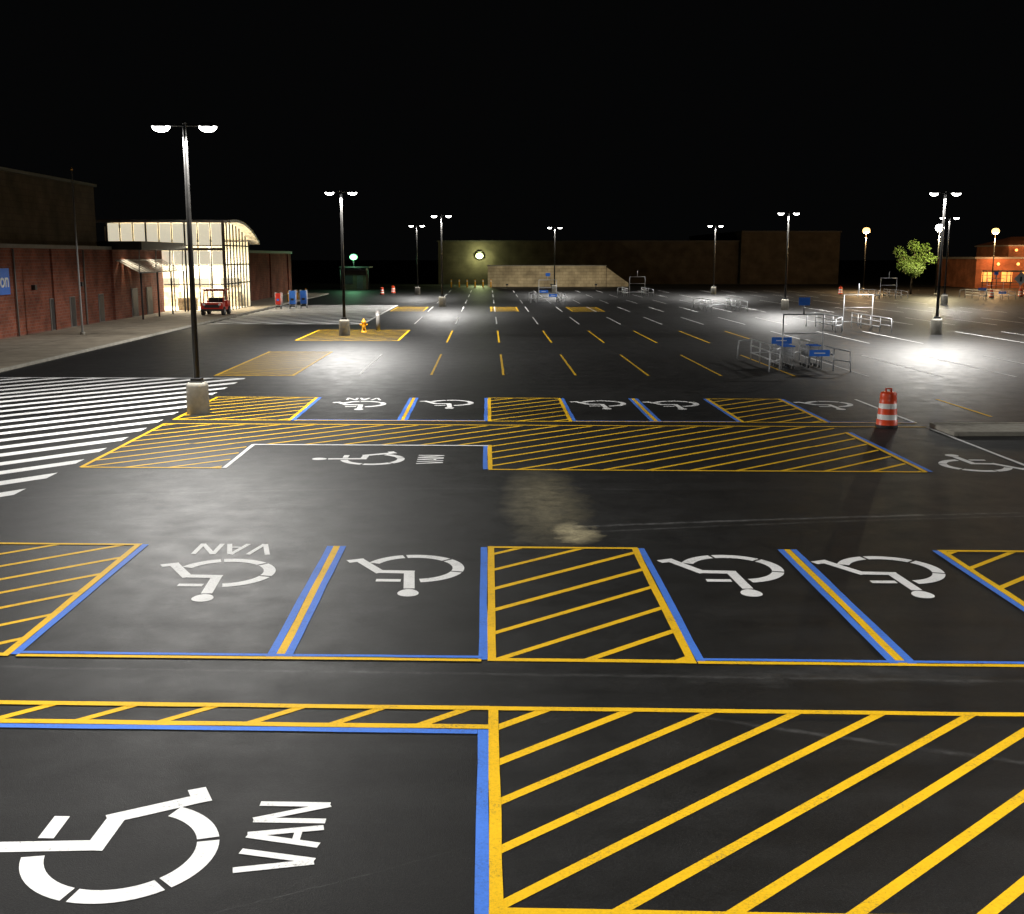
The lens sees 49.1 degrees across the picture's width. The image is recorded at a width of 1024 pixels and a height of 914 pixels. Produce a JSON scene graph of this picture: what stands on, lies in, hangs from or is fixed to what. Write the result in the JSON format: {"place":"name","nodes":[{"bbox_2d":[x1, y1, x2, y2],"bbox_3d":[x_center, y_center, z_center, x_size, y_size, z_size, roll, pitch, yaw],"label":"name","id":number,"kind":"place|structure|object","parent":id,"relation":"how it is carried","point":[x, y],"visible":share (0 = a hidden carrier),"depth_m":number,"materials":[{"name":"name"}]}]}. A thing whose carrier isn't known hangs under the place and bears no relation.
{"place":"outdoors","nodes":[
{"label":"outdoors","id":0,"kind":"place"},
{"bbox_2d":[0,293,328,372],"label":"sidewalk","id":1,"kind":"structure","parent":0,"point":[43,348],"depth_m":69.78,"materials":[{"name":"concrete"}]},
{"bbox_2d":[70,168,84,334],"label":"flagpole","id":2,"kind":"object","parent":1,"relation":"on","point":[82,332],"visible":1,"depth_m":69.99,"materials":[{"name":"grey metal"}]},
{"bbox_2d":[200,289,230,314],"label":"utility vehicle","id":3,"kind":"object","parent":1,"relation":"on","point":[222,305],"visible":1,"depth_m":93.90,"materials":[{"name":"red paint"}]},
{"bbox_2d":[0,0,1023,259],"label":"sky","id":4,"kind":"structure","parent":0,"point":[506,119],"materials":[{"name":"black"}]},
{"bbox_2d":[105,260,936,347],"bbox_3d":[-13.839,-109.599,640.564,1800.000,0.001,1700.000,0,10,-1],"label":"ground","id":5,"kind":"structure","parent":0,"point":[381,272],"depth_m":313.86,"materials":[{"name":"soil"}]},
{"bbox_2d":[0,167,291,338],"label":"brick store","id":6,"kind":"structure","parent":5,"relation":"on","point":[129,268],"depth_m":84.31,"materials":[{"name":"brick"}]},
{"bbox_2d":[0,268,10,294],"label":"sign","id":7,"kind":"object","parent":6,"relation":"attached to","point":[4,282],"depth_m":66.75,"materials":[{"name":"blue plastic"}]},
{"bbox_2d":[12,249,152,335],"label":"doors and downpipes","id":8,"kind":"structure","parent":6,"relation":"in","point":[134,291],"depth_m":80.34,"materials":[{"name":"metal"}]},
{"bbox_2d":[0,285,1023,913],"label":"parking lot","id":9,"kind":"structure","parent":5,"relation":"on","point":[396,835],"depth_m":16.53,"materials":[{"name":"black asphalt"}]},
{"bbox_2d":[0,787,218,903],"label":"wheelchair symbol","id":10,"kind":"object","parent":9,"relation":"on","point":[36,877],"visible":1,"depth_m":9.60,"materials":[{"name":"white paint"}]},
{"bbox_2d":[0,377,244,496],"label":"zebra crossing","id":11,"kind":"object","parent":9,"relation":"on","point":[7,493],"visible":0.93,"depth_m":35.94,"materials":[{"name":"white paint"}]},
{"bbox_2d":[151,121,217,414],"bbox_3d":[-10.127,-5.892,35.408,2.060,9.120,0.720,0,10,-1],"label":"street lamp","id":12,"kind":"object","parent":9,"relation":"on","point":[197,393],"visible":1,"depth_m":35.51,"materials":[{"name":"metal"}]},
{"bbox_2d":[161,559,275,601],"bbox_3d":[-4.526,1.887,17.776,1.630,0.002,2.365,-5,11,-27],"label":"wheelchair symbol","id":13,"kind":"object","parent":9,"relation":"on","point":[214,580],"visible":1,"depth_m":17.78,"materials":[{"name":"white paint"}]},
{"bbox_2d":[191,543,269,554],"bbox_3d":[-4.803,1.593,19.420,1.354,0.002,0.790,0,10,-1],"label":"van lettering","id":14,"kind":"object","parent":9,"relation":"on","point":[229,548],"visible":1,"depth_m":19.45,"materials":[{"name":"white paint"}]},
{"bbox_2d":[275,292,281,308],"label":"newspaper box","id":15,"kind":"object","parent":9,"relation":"on","point":[278,298],"visible":0.99,"depth_m":107.30,"materials":[{"name":"metal"}]},
{"bbox_2d":[233,801,330,872],"bbox_3d":[-1.994,3.310,9.828,0.686,0.002,1.228,0,10,-1],"label":"van lettering","id":16,"kind":"object","parent":9,"relation":"on","point":[296,860],"visible":1,"depth_m":9.84,"materials":[{"name":"white paint"}]},
{"bbox_2d":[289,291,296,308],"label":"newspaper box","id":17,"kind":"object","parent":9,"relation":"on","point":[292,298],"visible":1,"depth_m":108.30,"materials":[{"name":"metal"}]},
{"bbox_2d":[300,290,307,307],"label":"newspaper box","id":18,"kind":"object","parent":9,"relation":"on","point":[303,297],"visible":1,"depth_m":109.31,"materials":[{"name":"metal"}]},
{"bbox_2d":[213,305,397,323],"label":"zebra crossing","id":19,"kind":"object","parent":9,"relation":"on","point":[351,308],"visible":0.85,"depth_m":96.11,"materials":[{"name":"white paint"}]},
{"bbox_2d":[325,190,356,335],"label":"street lamp","id":20,"kind":"object","parent":9,"relation":"on","point":[344,325],"visible":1,"depth_m":71.28,"materials":[{"name":"metal"}]},
{"bbox_2d":[339,254,372,289],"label":"drive up kiosk","id":21,"kind":"object","parent":9,"relation":"on","point":[356,277],"visible":0.93,"depth_m":169.35,"materials":[{"name":"paint"}]},
{"bbox_2d":[313,451,404,464],"bbox_3d":[-3.730,0.069,27.932,2.217,0.002,1.664,-5,11,-25],"label":"wheelchair symbol","id":22,"kind":"object","parent":9,"relation":"on","point":[400,458],"visible":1,"depth_m":28.11,"materials":[{"name":"white paint"}]},
{"bbox_2d":[333,401,385,409],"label":"wheelchair symbol","id":23,"kind":"object","parent":9,"relation":"on","point":[359,407],"visible":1,"depth_m":38.36,"materials":[{"name":"white paint"}]},
{"bbox_2d":[346,398,380,399],"bbox_3d":[-5.245,-2.063,39.841,1.263,0.002,0.688,0,10,-1],"label":"van lettering","id":24,"kind":"object","parent":9,"relation":"on","point":[362,398],"visible":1,"depth_m":39.97,"materials":[{"name":"white paint"}]},
{"bbox_2d":[360,318,367,331],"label":"fire hydrant","id":25,"kind":"object","parent":9,"relation":"on","point":[363,324],"visible":1,"depth_m":74.84,"materials":[{"name":"yellow metal"}]},
{"bbox_2d":[376,310,379,330],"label":"bollard","id":26,"kind":"object","parent":9,"relation":"on","point":[377,320],"visible":1,"depth_m":76.27,"materials":[{"name":"white plastic"}]},
{"bbox_2d":[380,286,383,294],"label":"traffic barrel","id":27,"kind":"object","parent":9,"relation":"on","point":[381,290],"visible":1,"depth_m":147.92,"materials":[{"name":"plastic"}]},
{"bbox_2d":[347,555,463,595],"bbox_3d":[-1.501,1.842,18.029,1.630,0.002,2.365,-5,11,-27],"label":"wheelchair symbol","id":28,"kind":"object","parent":9,"relation":"on","point":[409,579],"visible":1,"depth_m":18.03,"materials":[{"name":"white paint"}]},
{"bbox_2d":[214,307,604,375],"bbox_3d":[-2.918,-9.212,79.762,20.527,0.007,66.237,1,10,3],"label":"end island marking","id":29,"kind":"object","parent":9,"relation":"on","point":[281,374],"visible":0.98,"depth_m":55.11,"materials":[{"name":"yellow paint"}]},
{"bbox_2d":[409,224,423,294],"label":"street lamp","id":30,"kind":"object","parent":9,"relation":"on","point":[417,289],"visible":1,"depth_m":147.48,"materials":[{"name":"metal"}]},
{"bbox_2d":[416,455,443,463],"bbox_3d":[-2.037,0.056,28.004,0.686,0.002,1.228,0,10,-1],"label":"van lettering","id":31,"kind":"object","parent":9,"relation":"on","point":[431,457],"visible":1,"depth_m":28.11,"materials":[{"name":"white paint"}]},
{"bbox_2d":[431,214,450,306],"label":"street lamp","id":32,"kind":"object","parent":9,"relation":"on","point":[442,300],"visible":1,"depth_m":112.27,"materials":[{"name":"metal"}]},
{"bbox_2d":[420,400,473,408],"bbox_3d":[-2.029,-1.842,38.606,1.581,0.002,2.294,-5,11,-27],"label":"wheelchair symbol","id":33,"kind":"object","parent":9,"relation":"on","point":[449,405],"visible":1,"depth_m":38.62,"materials":[{"name":"white paint"}]},
{"bbox_2d":[0,700,1023,913],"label":"hatched aisle marking","id":34,"kind":"object","parent":9,"relation":"on","point":[490,848],"visible":1,"depth_m":10.84,"materials":[{"name":"yellow paint"}]},
{"bbox_2d":[0,542,1023,666],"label":"accessible bay marking","id":35,"kind":"object","parent":9,"relation":"on","point":[882,643],"visible":1,"depth_m":15.81,"materials":[{"name":"yellow paint"}]},
{"bbox_2d":[172,397,916,422],"bbox_3d":[0.839,-1.600,37.233,23.193,0.011,5.835,0,10,2],"label":"accessible bay marking","id":36,"kind":"object","parent":9,"relation":"on","point":[642,408],"visible":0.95,"depth_m":36.37,"materials":[{"name":"yellow paint"}]},
{"bbox_2d":[528,273,565,302],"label":"cart corral","id":37,"kind":"object","parent":9,"relation":"on","point":[556,295],"visible":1,"depth_m":123.56,"materials":[{"name":"grey metal"}]},
{"bbox_2d":[80,423,1023,471],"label":"hatched island marking","id":38,"kind":"object","parent":9,"relation":"on","point":[489,452],"visible":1,"depth_m":29.89,"materials":[{"name":"yellow paint"}]},
{"bbox_2d":[548,226,561,292],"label":"street lamp","id":39,"kind":"object","parent":9,"relation":"on","point":[554,284],"visible":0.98,"depth_m":156.72,"materials":[{"name":"metal"}]},
{"bbox_2d":[487,265,627,286],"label":"screen wall","id":40,"kind":"structure","parent":9,"relation":"on","point":[536,276],"depth_m":186.81,"materials":[{"name":"concrete"}]},
{"bbox_2d":[572,400,625,408],"bbox_3d":[3.225,-1.813,38.447,1.581,0.002,2.294,-5,11,-27],"label":"wheelchair symbol","id":41,"kind":"object","parent":9,"relation":"on","point":[606,407],"visible":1,"depth_m":38.36,"materials":[{"name":"white paint"}]},
{"bbox_2d":[617,271,653,296],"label":"cart corral","id":42,"kind":"object","parent":9,"relation":"on","point":[635,283],"visible":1,"depth_m":142.49,"materials":[{"name":"grey metal"}]},
{"bbox_2d":[648,401,697,409],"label":"wheelchair symbol","id":43,"kind":"object","parent":9,"relation":"on","point":[678,406],"visible":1,"depth_m":38.36,"materials":[{"name":"white paint"}]},
{"bbox_2d":[358,290,1023,416],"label":"parking stall lines","id":44,"kind":"object","parent":9,"relation":"on","point":[568,365],"visible":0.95,"depth_m":57.83,"materials":[{"name":"yellow paint"}]},
{"bbox_2d":[708,225,722,294],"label":"street lamp","id":45,"kind":"object","parent":9,"relation":"on","point":[713,289],"visible":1,"depth_m":148.49,"materials":[{"name":"metal"}]},
{"bbox_2d":[657,555,783,596],"bbox_3d":[3.670,1.844,18.020,1.630,0.002,2.365,-5,11,-27],"label":"wheelchair symbol","id":46,"kind":"object","parent":9,"relation":"on","point":[738,579],"visible":1,"depth_m":18.03,"materials":[{"name":"white paint"}]},
{"bbox_2d":[693,298,747,311],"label":"cart corral","id":47,"kind":"object","parent":9,"relation":"on","point":[707,304],"visible":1,"depth_m":107.53,"materials":[{"name":"silver metal"}]},
{"bbox_2d":[771,344,788,366],"bbox_3d":[12.398,-4.738,51.858,0.583,1.049,1.012,0,10,-1],"label":"shopping cart","id":48,"kind":"object","parent":9,"relation":"on","point":[774,348],"visible":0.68,"depth_m":51.59,"materials":[{"name":"metal"}]},
{"bbox_2d":[774,345,791,367],"bbox_3d":[12.409,-4.650,51.366,0.583,1.049,1.012,0,10,-1],"label":"shopping cart","id":49,"kind":"object","parent":9,"relation":"on","point":[784,354],"visible":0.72,"depth_m":51.06,"materials":[{"name":"metal"}]},
{"bbox_2d":[777,346,794,368],"bbox_3d":[12.419,-4.562,50.874,0.583,1.049,1.012,0,10,-1],"label":"shopping cart","id":50,"kind":"object","parent":9,"relation":"on","point":[790,352],"visible":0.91,"depth_m":50.51,"materials":[{"name":"metal"}]},
{"bbox_2d":[778,211,799,309],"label":"street lamp","id":51,"kind":"object","parent":9,"relation":"on","point":[784,303],"visible":1,"depth_m":105.16,"materials":[{"name":"metal"}]},
{"bbox_2d":[736,297,850,371],"bbox_3d":[12.991,-5.858,52.020,3.664,3.202,6.464,0,10,-1],"label":"cart corral","id":52,"kind":"object","parent":9,"relation":"on","point":[803,301],"visible":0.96,"depth_m":50.18,"materials":[{"name":"grey metal"}]},
{"bbox_2d":[799,344,817,366],"bbox_3d":[13.700,-4.726,51.787,0.583,1.049,1.012,0,10,-1],"label":"shopping cart","id":53,"kind":"object","parent":9,"relation":"on","point":[802,350],"visible":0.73,"depth_m":51.52,"materials":[{"name":"metal"}]},
{"bbox_2d":[802,345,820,367],"bbox_3d":[13.710,-4.638,51.295,0.583,1.049,1.012,0,10,-1],"label":"shopping cart","id":54,"kind":"object","parent":9,"relation":"on","point":[807,349],"visible":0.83,"depth_m":51.00,"materials":[{"name":"metal"}]},
{"bbox_2d":[794,401,852,409],"bbox_3d":[10.980,-1.789,38.312,1.581,0.002,2.294,-5,11,-27],"label":"wheelchair symbol","id":55,"kind":"object","parent":9,"relation":"on","point":[849,404],"visible":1,"depth_m":38.36,"materials":[{"name":"white paint"}]},
{"bbox_2d":[806,284,891,332],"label":"cart corral","id":56,"kind":"object","parent":9,"relation":"on","point":[851,321],"visible":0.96,"depth_m":75.92,"materials":[{"name":"silver metal"}]},
{"bbox_2d":[862,227,869,289],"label":"street lamp","id":57,"kind":"object","parent":9,"relation":"on","point":[866,230],"visible":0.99,"depth_m":168.17,"materials":[{"name":"grey metal"}]},
{"bbox_2d":[811,556,944,597],"bbox_3d":[6.222,1.857,17.944,1.630,0.002,2.365,-5,11,-27],"label":"wheelchair symbol","id":58,"kind":"object","parent":9,"relation":"on","point":[935,577],"visible":1,"depth_m":17.92,"materials":[{"name":"white paint"}]},
{"bbox_2d":[857,272,907,298],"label":"cart corral","id":59,"kind":"object","parent":9,"relation":"on","point":[883,294],"visible":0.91,"depth_m":135.65,"materials":[{"name":"grey metal"}]},
{"bbox_2d":[875,388,897,428],"bbox_3d":[11.131,-1.462,33.206,0.648,1.166,0.648,0,10,-1],"label":"traffic barrel","id":60,"kind":"object","parent":9,"relation":"on","point":[887,415],"visible":1,"depth_m":33.00,"materials":[{"name":"plastic"}]},
{"bbox_2d":[893,240,936,293],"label":"street tree","id":61,"kind":"object","parent":9,"relation":"on","point":[912,268],"visible":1,"depth_m":149.27,"materials":[{"name":"green plant"}]},
{"bbox_2d":[934,224,941,295],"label":"street lamp","id":62,"kind":"object","parent":9,"relation":"on","point":[938,227],"visible":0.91,"depth_m":144.23,"materials":[{"name":"grey metal"}]},
{"bbox_2d":[929,191,960,334],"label":"street lamp","id":63,"kind":"object","parent":9,"relation":"on","point":[936,325],"visible":1,"depth_m":72.17,"materials":[{"name":"metal"}]},
{"bbox_2d":[940,216,959,304],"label":"street lamp","id":64,"kind":"object","parent":9,"relation":"on","point":[944,298],"visible":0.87,"depth_m":117.41,"materials":[{"name":"metal"}]},
{"bbox_2d":[929,422,1023,435],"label":"curb island","id":65,"kind":"structure","parent":9,"relation":"on","point":[988,429],"depth_m":32.28,"materials":[{"name":"concrete"}]},
{"bbox_2d":[935,237,1023,288],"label":"brick restaurant","id":66,"kind":"structure","parent":9,"relation":"on","point":[972,272],"depth_m":180.76,"materials":[{"name":"brick"}]},
{"bbox_2d":[981,249,1023,281],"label":"windows","id":67,"kind":"structure","parent":66,"relation":"in","point":[1006,275],"depth_m":179.36,"materials":[{"name":"glass"}]},
{"bbox_2d":[938,454,1023,471],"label":"wheelchair symbol","id":68,"kind":"object","parent":9,"relation":"on","point":[944,464],"visible":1,"depth_m":27.30,"materials":[{"name":"white paint"}]},
{"bbox_2d":[959,272,1015,299],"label":"cart corral","id":69,"kind":"object","parent":9,"relation":"on","point":[1002,292],"visible":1,"depth_m":132.55,"materials":[{"name":"grey metal"}]},
{"bbox_2d":[991,228,999,289],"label":"street lamp","id":70,"kind":"object","parent":9,"relation":"on","point":[995,231],"visible":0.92,"depth_m":163.58,"materials":[{"name":"grey metal"}]},
{"bbox_2d":[1014,272,1023,297],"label":"warning sign","id":71,"kind":"object","parent":9,"relation":"on","point":[1019,278],"visible":1,"depth_m":135.60,"materials":[{"name":"white metal"}]},
{"bbox_2d":[1018,288,1022,296],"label":"traffic barrel","id":72,"kind":"object","parent":9,"relation":"on","point":[1021,291],"visible":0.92,"depth_m":140.76,"materials":[{"name":"plastic"}]},
{"bbox_2d":[437,231,841,283],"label":"distant store","id":73,"kind":"structure","parent":5,"relation":"on","point":[750,257],"depth_m":204.10,"materials":[{"name":"brick"}]}
]}

